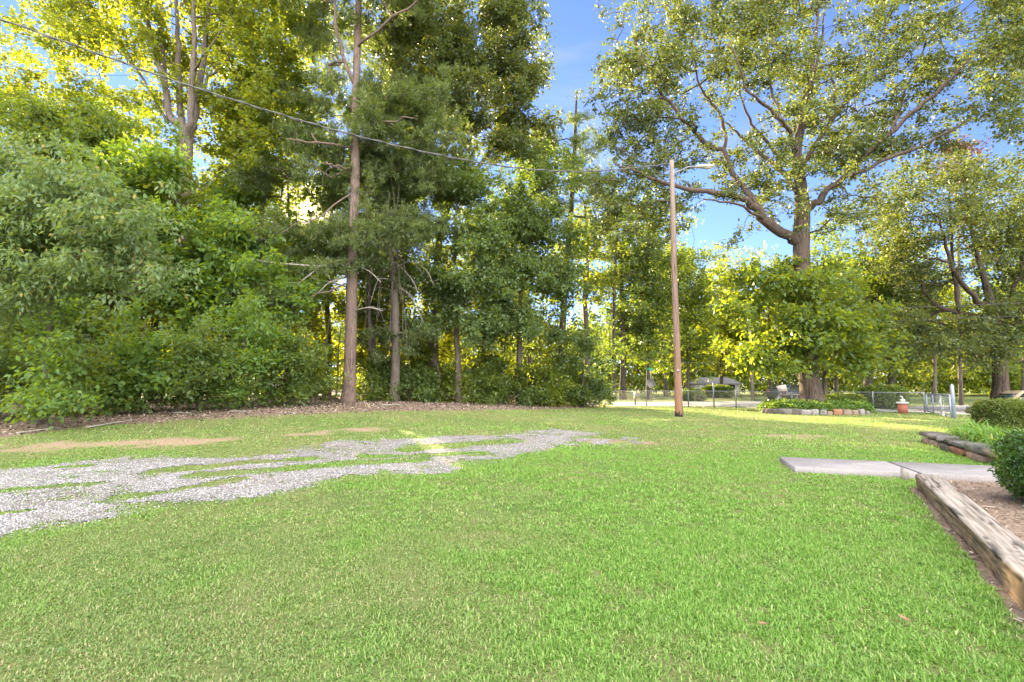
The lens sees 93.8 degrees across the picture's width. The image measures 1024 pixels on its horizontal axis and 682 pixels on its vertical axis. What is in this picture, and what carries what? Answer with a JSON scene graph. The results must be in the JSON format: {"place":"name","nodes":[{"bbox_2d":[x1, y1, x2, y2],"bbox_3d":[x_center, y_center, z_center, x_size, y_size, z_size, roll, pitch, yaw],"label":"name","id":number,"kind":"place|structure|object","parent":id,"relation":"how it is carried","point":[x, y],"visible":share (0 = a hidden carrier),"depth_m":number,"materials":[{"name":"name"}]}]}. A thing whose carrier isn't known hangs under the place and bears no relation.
{"place":"outdoors","nodes":[
{"label":"outdoors","id":0,"kind":"place"},
{"bbox_2d":[0,67,207,75],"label":"power line","id":1,"kind":"object","parent":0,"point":[98,75],"visible":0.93,"depth_m":19.86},
{"bbox_2d":[0,385,1023,681],"bbox_3d":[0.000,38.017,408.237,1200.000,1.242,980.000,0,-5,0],"label":"ground","id":2,"kind":"structure","parent":0,"point":[60,443],"depth_m":5.30,"materials":[{"name":"plant"}]},
{"bbox_2d":[0,338,18,416],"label":"sapling","id":3,"kind":"object","parent":2,"relation":"on","point":[7,382],"visible":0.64,"depth_m":14.26,"materials":[{"name":"green plant"}]},
{"bbox_2d":[0,313,93,410],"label":"sapling","id":4,"kind":"object","parent":2,"relation":"on","point":[22,362],"visible":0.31,"depth_m":15.04,"materials":[{"name":"green plant"}]},
{"bbox_2d":[0,303,112,429],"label":"sapling","id":5,"kind":"object","parent":2,"relation":"on","point":[49,399],"visible":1,"depth_m":13.11,"materials":[{"name":"green plant"}]},
{"bbox_2d":[30,341,140,416],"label":"sapling","id":6,"kind":"object","parent":2,"relation":"on","point":[90,369],"visible":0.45,"depth_m":15.69,"materials":[{"name":"green plant"}]},
{"bbox_2d":[0,87,192,373],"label":"hardwood tree","id":7,"kind":"object","parent":2,"relation":"on","point":[30,117],"visible":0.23,"depth_m":21.72,"materials":[{"name":"green plant"}]},
{"bbox_2d":[0,120,202,424],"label":"cherry tree","id":8,"kind":"object","parent":2,"relation":"on","point":[30,185],"visible":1,"depth_m":12.69,"materials":[{"name":"green plant"}]},
{"bbox_2d":[26,132,207,364],"bbox_3d":[-17.616,-3.244,20.788,7.575,12.287,5.091,-1,-5,14],"label":"hardwood tree","id":9,"kind":"object","parent":2,"relation":"on","point":[164,169],"visible":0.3,"depth_m":20.90,"materials":[{"name":"green plant"}]},
{"bbox_2d":[85,365,151,415],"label":"sapling","id":10,"kind":"object","parent":2,"relation":"on","point":[143,406],"visible":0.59,"depth_m":15.96,"materials":[{"name":"green plant"}]},
{"bbox_2d":[77,290,199,413],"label":"sapling","id":11,"kind":"object","parent":2,"relation":"on","point":[147,346],"visible":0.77,"depth_m":16.53,"materials":[{"name":"green plant"}]},
{"bbox_2d":[103,203,173,393],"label":"woodland tree","id":12,"kind":"object","parent":2,"relation":"on","point":[148,322],"visible":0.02,"depth_m":33.90,"materials":[{"name":"green plant"}]},
{"bbox_2d":[0,0,300,402],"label":"maple tree","id":13,"kind":"object","parent":2,"relation":"on","point":[95,30],"visible":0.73,"depth_m":25.45,"materials":[{"name":"green plant"}]},
{"bbox_2d":[140,358,207,410],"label":"sapling","id":14,"kind":"object","parent":2,"relation":"on","point":[169,398],"visible":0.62,"depth_m":16.65,"materials":[{"name":"green plant"}]},
{"bbox_2d":[105,159,270,401],"bbox_3d":[-19.192,-3.659,25.809,13.117,14.067,8.824,0,-5,0],"label":"hardwood tree","id":15,"kind":"object","parent":2,"relation":"on","point":[240,197],"visible":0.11,"depth_m":26.06,"materials":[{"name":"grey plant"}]},
{"bbox_2d":[139,310,256,411],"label":"sapling","id":16,"kind":"object","parent":2,"relation":"on","point":[203,352],"visible":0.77,"depth_m":17.34,"materials":[{"name":"green plant"}]},
{"bbox_2d":[199,358,265,410],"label":"sapling","id":17,"kind":"object","parent":2,"relation":"on","point":[238,392],"visible":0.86,"depth_m":17.68,"materials":[{"name":"green plant"}]},
{"bbox_2d":[147,193,331,403],"bbox_3d":[-12.973,-2.020,22.203,8.741,10.123,5.522,0,-5,0],"label":"hardwood tree","id":18,"kind":"object","parent":2,"relation":"on","point":[222,254],"visible":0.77,"depth_m":21.38,"materials":[{"name":"green plant"}]},
{"bbox_2d":[191,283,302,407],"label":"sapling","id":19,"kind":"object","parent":2,"relation":"on","point":[259,363],"visible":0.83,"depth_m":18.74,"materials":[{"name":"green plant"}]},
{"bbox_2d":[193,0,346,399],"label":"hardwood tree","id":20,"kind":"object","parent":2,"relation":"on","point":[300,105],"visible":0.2,"depth_m":28.87,"materials":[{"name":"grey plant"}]},
{"bbox_2d":[253,372,309,407],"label":"sapling","id":21,"kind":"object","parent":2,"relation":"on","point":[283,398],"visible":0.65,"depth_m":19.24,"materials":[{"name":"green plant"}]},
{"bbox_2d":[240,315,333,405],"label":"sapling","id":22,"kind":"object","parent":2,"relation":"on","point":[294,356],"visible":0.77,"depth_m":19.80,"materials":[{"name":"green plant"}]},
{"bbox_2d":[241,132,345,380],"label":"woodland tree","id":23,"kind":"object","parent":2,"relation":"on","point":[289,204],"visible":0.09,"depth_m":35.16,"materials":[{"name":"green plant"}]},
{"bbox_2d":[0,394,607,435],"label":"leaf litter","id":24,"kind":"object","parent":2,"relation":"on","point":[361,402],"visible":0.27,"depth_m":18.83,"materials":[{"name":"plant"}]},
{"bbox_2d":[283,339,351,404],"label":"sapling","id":25,"kind":"object","parent":2,"relation":"on","point":[324,368],"visible":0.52,"depth_m":21.43,"materials":[{"name":"green plant"}]},
{"bbox_2d":[0,428,645,537],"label":"gravel driveway","id":26,"kind":"structure","parent":2,"relation":"on","point":[336,456],"depth_m":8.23,"materials":[{"name":"gravel"}]},
{"bbox_2d":[273,256,385,395],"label":"woodland tree","id":27,"kind":"object","parent":2,"relation":"on","point":[327,309],"visible":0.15,"depth_m":37.66,"materials":[{"name":"green plant"}]},
{"bbox_2d":[322,315,344,398],"bbox_3d":[-10.571,1.025,28.347,1.776,5.086,0.897,2,-5,-19],"label":"bare trunk","id":28,"kind":"object","parent":2,"relation":"on","point":[326,342],"visible":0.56,"depth_m":28.10,"materials":[{"name":"brown plant"}]},
{"bbox_2d":[328,327,340,398],"bbox_3d":[-11.176,1.409,29.800,1.720,4.605,0.827,-3,-6,34],"label":"bare trunk","id":29,"kind":"object","parent":2,"relation":"on","point":[337,365],"visible":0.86,"depth_m":29.97,"materials":[{"name":"brown plant"}]},
{"bbox_2d":[211,0,475,402],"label":"pine tree","id":30,"kind":"object","parent":2,"relation":"on","point":[369,103],"visible":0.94,"depth_m":24.72,"materials":[{"name":"green plant"}]},
{"bbox_2d":[252,134,463,398],"bbox_3d":[-10.292,-5.313,31.664,15.903,18.402,6.491,0,-5,0],"label":"hardwood tree","id":31,"kind":"object","parent":2,"relation":"on","point":[362,290],"visible":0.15,"depth_m":31.00,"materials":[{"name":"green plant"}]},
{"bbox_2d":[361,273,373,394],"bbox_3d":[-8.587,-0.886,29.220,1.586,9.070,0.347,-2,-5,16],"label":"bare trunk","id":32,"kind":"object","parent":2,"relation":"on","point":[370,343],"visible":0.43,"depth_m":29.28,"materials":[{"name":"brown plant"}]},
{"bbox_2d":[339,364,402,401],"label":"undergrowth shrub","id":33,"kind":"object","parent":2,"relation":"on","point":[376,391],"visible":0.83,"depth_m":25.87,"materials":[{"name":"green plant"}]},
{"bbox_2d":[313,240,429,395],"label":"woodland tree","id":34,"kind":"object","parent":2,"relation":"on","point":[360,352],"visible":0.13,"depth_m":35.67,"materials":[{"name":"green plant"}]},
{"bbox_2d":[357,340,418,400],"bbox_3d":[-7.221,1.891,27.946,3.897,3.914,3.720,0,-5,0],"label":"undergrowth shrub","id":35,"kind":"object","parent":2,"relation":"on","point":[382,367],"visible":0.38,"depth_m":27.61,"materials":[{"name":"green plant"}]},
{"bbox_2d":[305,97,483,401],"bbox_3d":[-7.133,-5.941,27.471,10.831,18.911,6.037,-1,-5,12],"label":"pine tree","id":36,"kind":"object","parent":2,"relation":"on","point":[427,180],"visible":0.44,"depth_m":26.17,"materials":[{"name":"green plant"}]},
{"bbox_2d":[384,362,450,402],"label":"undergrowth shrub","id":37,"kind":"object","parent":2,"relation":"on","point":[421,392],"visible":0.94,"depth_m":26.29,"materials":[{"name":"green plant"}]},
{"bbox_2d":[387,334,454,399],"bbox_3d":[-5.659,1.617,29.877,5.092,4.840,3.927,0,-5,0],"label":"undergrowth shrub","id":38,"kind":"object","parent":2,"relation":"on","point":[420,353],"visible":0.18,"depth_m":29.60,"materials":[{"name":"green plant"}]},
{"bbox_2d":[378,238,480,371],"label":"woodland tree","id":39,"kind":"object","parent":2,"relation":"on","point":[448,346],"visible":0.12,"depth_m":37.29,"materials":[{"name":"green plant"}]},
{"bbox_2d":[402,348,486,402],"bbox_3d":[-4.138,2.207,27.665,5.334,3.519,2.859,0,-5,0],"label":"undergrowth shrub","id":40,"kind":"object","parent":2,"relation":"on","point":[448,375],"visible":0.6,"depth_m":27.31,"materials":[{"name":"green plant"}]},
{"bbox_2d":[343,0,566,377],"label":"hickory tree","id":41,"kind":"object","parent":2,"relation":"on","point":[494,64],"visible":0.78,"depth_m":30.52,"materials":[{"name":"green plant"}]},
{"bbox_2d":[369,151,554,402],"bbox_3d":[-2.830,-4.041,27.581,10.289,15.366,6.954,-3,-6,26],"label":"hardwood tree","id":42,"kind":"object","parent":2,"relation":"on","point":[493,319],"visible":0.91,"depth_m":26.93,"materials":[{"name":"green plant"}]},
{"bbox_2d":[431,362,513,405],"bbox_3d":[-2.383,2.570,27.516,4.406,2.824,4.108,4,-6,-35],"label":"undergrowth shrub","id":43,"kind":"object","parent":2,"relation":"on","point":[483,382],"visible":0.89,"depth_m":27.34,"materials":[{"name":"green plant"}]},
{"bbox_2d":[419,199,555,353],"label":"woodland tree","id":44,"kind":"object","parent":2,"relation":"on","point":[517,292],"visible":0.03,"depth_m":37.67,"materials":[{"name":"green plant"}]},
{"bbox_2d":[460,336,533,403],"bbox_3d":[-0.881,1.704,30.575,4.437,4.904,4.212,-3,-6,30],"label":"undergrowth shrub","id":45,"kind":"object","parent":2,"relation":"on","point":[485,358],"visible":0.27,"depth_m":30.46,"materials":[{"name":"green plant"}]},
{"bbox_2d":[1,457,1009,681],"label":"clover","id":46,"kind":"object","parent":2,"relation":"on","point":[305,639],"visible":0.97,"depth_m":3.54,"materials":[{"name":"green plant"}]},
{"bbox_2d":[0,303,1021,396],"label":"woods","id":47,"kind":"object","parent":2,"relation":"on","point":[637,381],"visible":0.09,"depth_m":81.42,"materials":[{"name":"green plant"}]},
{"bbox_2d":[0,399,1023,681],"bbox_3d":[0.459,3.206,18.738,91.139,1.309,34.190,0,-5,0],"label":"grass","id":48,"kind":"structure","parent":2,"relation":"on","point":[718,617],"depth_m":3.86,"materials":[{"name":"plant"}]},
{"bbox_2d":[468,358,556,406],"bbox_3d":[-0.129,2.660,28.867,5.617,3.347,3.562,0,-5,0],"label":"undergrowth shrub","id":49,"kind":"object","parent":2,"relation":"on","point":[525,399],"visible":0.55,"depth_m":28.43,"materials":[{"name":"green plant"}]},
{"bbox_2d":[449,132,607,404],"bbox_3d":[0.830,-4.970,30.247,10.509,18.103,7.070,0,-5,0],"label":"hardwood tree","id":50,"kind":"object","parent":2,"relation":"on","point":[527,215],"visible":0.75,"depth_m":29.35,"materials":[{"name":"green plant"}]},
{"bbox_2d":[505,340,567,404],"bbox_3d":[1.552,2.074,31.686,5.094,4.822,3.863,0,-5,0],"label":"undergrowth shrub","id":51,"kind":"object","parent":2,"relation":"on","point":[529,349],"visible":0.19,"depth_m":32.11,"materials":[{"name":"green plant"}]},
{"bbox_2d":[504,357,573,407],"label":"undergrowth shrub","id":52,"kind":"object","parent":2,"relation":"on","point":[555,397],"visible":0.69,"depth_m":29.14,"materials":[{"name":"green plant"}]},
{"bbox_2d":[509,242,576,366],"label":"woodland tree","id":53,"kind":"object","parent":2,"relation":"on","point":[530,358],"visible":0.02,"depth_m":39.93,"materials":[{"name":"green plant"}]},
{"bbox_2d":[525,356,595,406],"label":"undergrowth shrub","id":54,"kind":"object","parent":2,"relation":"on","point":[571,399],"visible":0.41,"depth_m":29.94,"materials":[{"name":"green plant"}]},
{"bbox_2d":[519,88,635,403],"bbox_3d":[4.552,-6.916,34.906,9.225,23.155,6.168,0,-5,0],"label":"pine tree","id":55,"kind":"object","parent":2,"relation":"on","point":[575,138],"visible":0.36,"depth_m":34.81,"materials":[{"name":"green plant"}]},
{"bbox_2d":[548,330,619,406],"bbox_3d":[4.560,1.962,31.559,4.927,5.592,5.348,-1,-5,15],"label":"magnolia bush","id":56,"kind":"object","parent":2,"relation":"on","point":[601,391],"visible":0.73,"depth_m":30.76,"materials":[{"name":"green plant"}]},
{"bbox_2d":[545,203,633,374],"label":"woodland tree","id":57,"kind":"object","parent":2,"relation":"on","point":[598,278],"visible":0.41,"depth_m":42.16,"materials":[{"name":"green plant"}]},
{"bbox_2d":[554,193,669,399],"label":"pine tree","id":58,"kind":"object","parent":2,"relation":"on","point":[658,256],"visible":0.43,"depth_m":44.49,"materials":[{"name":"green plant"}]},
{"bbox_2d":[567,182,686,399],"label":"roadside tree","id":59,"kind":"object","parent":2,"relation":"on","point":[622,326],"visible":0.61,"depth_m":45.58,"materials":[{"name":"green plant"}]},
{"bbox_2d":[646,366,654,401],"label":"stop sign","id":60,"kind":"object","parent":2,"relation":"on","point":[650,383],"visible":0.94,"depth_m":40.80,"materials":[{"name":"metal"}]},
{"bbox_2d":[599,179,705,398],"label":"roadside tree","id":61,"kind":"object","parent":2,"relation":"on","point":[651,331],"visible":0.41,"depth_m":46.23,"materials":[{"name":"green plant"}]},
{"bbox_2d":[618,227,715,396],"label":"roadside tree","id":62,"kind":"object","parent":2,"relation":"on","point":[665,374],"visible":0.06,"depth_m":55.73,"materials":[{"name":"green plant"}]},
{"bbox_2d":[645,213,736,388],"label":"roadside tree","id":63,"kind":"object","parent":2,"relation":"on","point":[698,288],"visible":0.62,"depth_m":49.48,"materials":[{"name":"green plant"}]},
{"bbox_2d":[669,160,714,416],"bbox_3d":[8.532,-2.473,22.326,2.152,12.504,0.385,-1,-5,10],"label":"lamp pole","id":64,"kind":"object","parent":2,"relation":"on","point":[677,370],"visible":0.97,"depth_m":22.37,"materials":[{"name":"brown wood"}]},
{"bbox_2d":[0,19,666,172],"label":"power line","id":65,"kind":"object","parent":64,"relation":"attached to","point":[123,62],"visible":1,"depth_m":16.58,"materials":[{"name":"rubber"}]},
{"bbox_2d":[682,388,706,401],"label":"roadside bush","id":66,"kind":"object","parent":2,"relation":"on","point":[699,392],"visible":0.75,"depth_m":41.05,"materials":[{"name":"green plant"}]},
{"bbox_2d":[690,377,741,394],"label":"house","id":67,"kind":"structure","parent":2,"relation":"on","point":[730,382],"depth_m":71.74,"materials":[{"name":"white"}]},
{"bbox_2d":[701,384,735,398],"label":"roadside bush","id":68,"kind":"object","parent":2,"relation":"on","point":[718,388],"visible":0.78,"depth_m":51.17,"materials":[{"name":"green plant"}]},
{"bbox_2d":[680,240,767,384],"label":"roadside tree","id":69,"kind":"object","parent":2,"relation":"on","point":[718,357],"visible":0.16,"depth_m":59.79,"materials":[{"name":"green plant"}]},
{"bbox_2d":[708,241,797,400],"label":"roadside tree","id":70,"kind":"object","parent":2,"relation":"on","point":[730,330],"visible":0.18,"depth_m":57.60,"materials":[{"name":"green plant"}]},
{"bbox_2d":[748,304,759,400],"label":"utility pole","id":71,"kind":"object","parent":2,"relation":"on","point":[752,382],"depth_m":44.72,"materials":[{"name":"brown wood"}]},
{"bbox_2d":[612,383,925,412],"bbox_3d":[14.114,3.452,29.355,17.150,1.764,0.090,-3,-6,32],"label":"chain link fence","id":72,"kind":"object","parent":2,"relation":"on","point":[791,396],"visible":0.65,"depth_m":29.38,"materials":[{"name":"metal"}]},
{"bbox_2d":[562,0,1019,401],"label":"oak tree","id":73,"kind":"object","parent":2,"relation":"on","point":[823,154],"visible":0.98,"depth_m":25.75,"materials":[{"name":"green plant"}]},
{"bbox_2d":[702,245,915,395],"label":"maple tree","id":74,"kind":"object","parent":2,"relation":"on","point":[800,327],"visible":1,"depth_m":24.31,"materials":[{"name":"green plant"}]},
{"bbox_2d":[757,397,877,412],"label":"ground cover","id":75,"kind":"object","parent":2,"relation":"on","point":[828,405],"visible":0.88,"depth_m":23.77,"materials":[{"name":"green plant"}]},
{"bbox_2d":[769,219,879,392],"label":"roadside tree","id":76,"kind":"object","parent":2,"relation":"on","point":[824,256],"visible":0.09,"depth_m":53.55,"materials":[{"name":"green plant"}]},
{"bbox_2d":[824,392,868,403],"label":"clipped hedge","id":77,"kind":"object","parent":2,"relation":"on","point":[841,396],"visible":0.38,"depth_m":24.82,"materials":[{"name":"green plant"}]},
{"bbox_2d":[820,242,935,385],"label":"roadside tree","id":78,"kind":"object","parent":2,"relation":"on","point":[884,287],"visible":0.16,"depth_m":41.33,"materials":[{"name":"green plant"}]},
{"bbox_2d":[854,382,912,409],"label":"roadside bush","id":79,"kind":"object","parent":2,"relation":"on","point":[879,387],"visible":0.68,"depth_m":29.20,"materials":[{"name":"green plant"}]},
{"bbox_2d":[849,221,953,385],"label":"roadside tree","id":80,"kind":"object","parent":2,"relation":"on","point":[891,379],"visible":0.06,"depth_m":43.30,"materials":[{"name":"green plant"}]},
{"bbox_2d":[896,396,908,413],"bbox_3d":[19.847,3.255,24.353,0.500,0.949,0.500,-4,-7,40],"label":"brick mailbox","id":81,"kind":"object","parent":2,"relation":"on","point":[902,404],"visible":0.99,"depth_m":24.19,"materials":[{"name":"brick"}]},
{"bbox_2d":[831,149,1023,398],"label":"oak tree","id":82,"kind":"object","parent":2,"relation":"on","point":[996,342],"visible":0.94,"depth_m":36.73,"materials":[{"name":"green plant"}]},
{"bbox_2d":[880,244,1007,402],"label":"roadside tree","id":83,"kind":"object","parent":2,"relation":"on","point":[933,368],"visible":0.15,"depth_m":55.79,"materials":[{"name":"green plant"}]},
{"bbox_2d":[950,384,956,418],"bbox_3d":[19.044,2.706,20.688,0.143,1.690,0.143,0,-5,0],"label":"gate post","id":84,"kind":"object","parent":2,"relation":"on","point":[952,394],"visible":0.79,"depth_m":20.65,"materials":[{"name":"metal"}]},
{"bbox_2d":[925,393,951,416],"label":"metal gate","id":85,"kind":"structure","parent":84,"relation":"attached to","point":[939,404],"depth_m":22.27,"materials":[{"name":"metal"}]},
{"bbox_2d":[923,133,991,404],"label":"pine tree","id":86,"kind":"object","parent":2,"relation":"on","point":[960,392],"visible":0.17,"depth_m":48.72,"materials":[{"name":"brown plant"}]},
{"bbox_2d":[949,446,966,455],"bbox_3d":[9.704,2.358,10.223,0.490,0.164,0.649,-3,-6,30],"label":"edging stone","id":87,"kind":"object","parent":2,"relation":"on","point":[956,450],"visible":0.4,"depth_m":10.17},
{"bbox_2d":[908,480,1023,629],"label":"bark mulch","id":88,"kind":"object","parent":2,"relation":"on","point":[971,552],"visible":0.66,"depth_m":5.73,"materials":[{"name":"brown plant"}]},
{"bbox_2d":[915,474,1023,610],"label":"landscape timber","id":89,"kind":"object","parent":2,"relation":"on","point":[996,546],"visible":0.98,"depth_m":4.25,"materials":[{"name":"wood"}]},
{"bbox_2d":[965,451,995,462],"bbox_3d":[9.306,2.287,9.421,0.463,0.157,0.749,-3,-6,30],"label":"edging stone","id":90,"kind":"object","parent":2,"relation":"on","point":[973,456],"visible":0.52,"depth_m":9.23,"materials":[{"name":"stone"}]},
{"bbox_2d":[963,442,995,454],"bbox_3d":[9.379,2.128,9.440,0.530,0.178,1.020,-2,-6,25],"label":"edging stone","id":91,"kind":"object","parent":90,"relation":"on","point":[975,447],"visible":0.48,"depth_m":9.47,"materials":[{"name":"stone"}]},
{"bbox_2d":[948,0,1023,178],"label":"oak tree","id":92,"kind":"object","parent":2,"relation":"on","point":[1001,47],"visible":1,"depth_m":21.30,"materials":[{"name":"green plant"}]},
{"bbox_2d":[962,220,1023,389],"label":"roadside tree","id":93,"kind":"object","parent":2,"relation":"on","point":[1016,365],"visible":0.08,"depth_m":59.49,"materials":[{"name":"green plant"}]},
{"bbox_2d":[965,390,1023,413],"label":"parked car","id":94,"kind":"object","parent":2,"relation":"on","point":[1011,394],"visible":0.14,"depth_m":28.39,"materials":[{"name":"beige paint"}]},
{"bbox_2d":[967,396,1023,430],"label":"clipped hedge","id":95,"kind":"object","parent":2,"relation":"on","point":[1007,413],"visible":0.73,"depth_m":13.06,"materials":[{"name":"green plant"}]},
{"bbox_2d":[987,428,1023,502],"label":"boxwood bush","id":96,"kind":"object","parent":2,"relation":"on","point":[1007,463],"visible":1,"depth_m":6.00,"materials":[{"name":"green plant"}]},
{"bbox_2d":[0,0,1023,384],"label":"sky","id":97,"kind":"structure","parent":0,"point":[579,34],"materials":[{"name":"blue"}]},
{"bbox_2d":[588,401,970,414],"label":"road","id":98,"kind":"structure","parent":0,"point":[960,409],"depth_m":36.59,"materials":[{"name":"asphalt"}]},
{"bbox_2d":[766,385,798,399],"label":"parked car","id":99,"kind":"object","parent":98,"relation":"on","point":[789,388],"visible":0.35,"depth_m":42.68,"materials":[{"name":"paint"}]},
{"bbox_2d":[664,0,974,223],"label":"power line","id":100,"kind":"object","parent":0,"point":[863,89],"visible":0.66,"depth_m":14.58,"materials":[{"name":"rubber"}]},
{"bbox_2d":[779,457,1001,481],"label":"concrete path","id":101,"kind":"structure","parent":0,"point":[964,472],"depth_m":8.13,"materials":[{"name":"grey concrete"}]},
{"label":"flower bed ground","id":102,"kind":"structure","parent":0,"visible":0},
{"bbox_2d":[937,425,1002,440],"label":"daylily","id":103,"kind":"object","parent":102,"relation":"on","point":[962,431],"visible":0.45,"depth_m":10.77,"materials":[{"name":"green plant"}]},
{"bbox_2d":[955,424,1007,442],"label":"daylily","id":104,"kind":"object","parent":102,"relation":"on","point":[974,435],"visible":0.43,"depth_m":10.22,"materials":[{"name":"green plant"}]},
{"bbox_2d":[972,431,1004,452],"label":"daylily","id":105,"kind":"object","parent":102,"relation":"on","point":[988,442],"visible":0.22,"depth_m":9.09,"materials":[{"name":"green plant"}]},
{"bbox_2d":[970,420,1018,432],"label":"daylily","id":106,"kind":"object","parent":102,"relation":"on","point":[988,426],"visible":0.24,"depth_m":11.24,"materials":[{"name":"green plant"}]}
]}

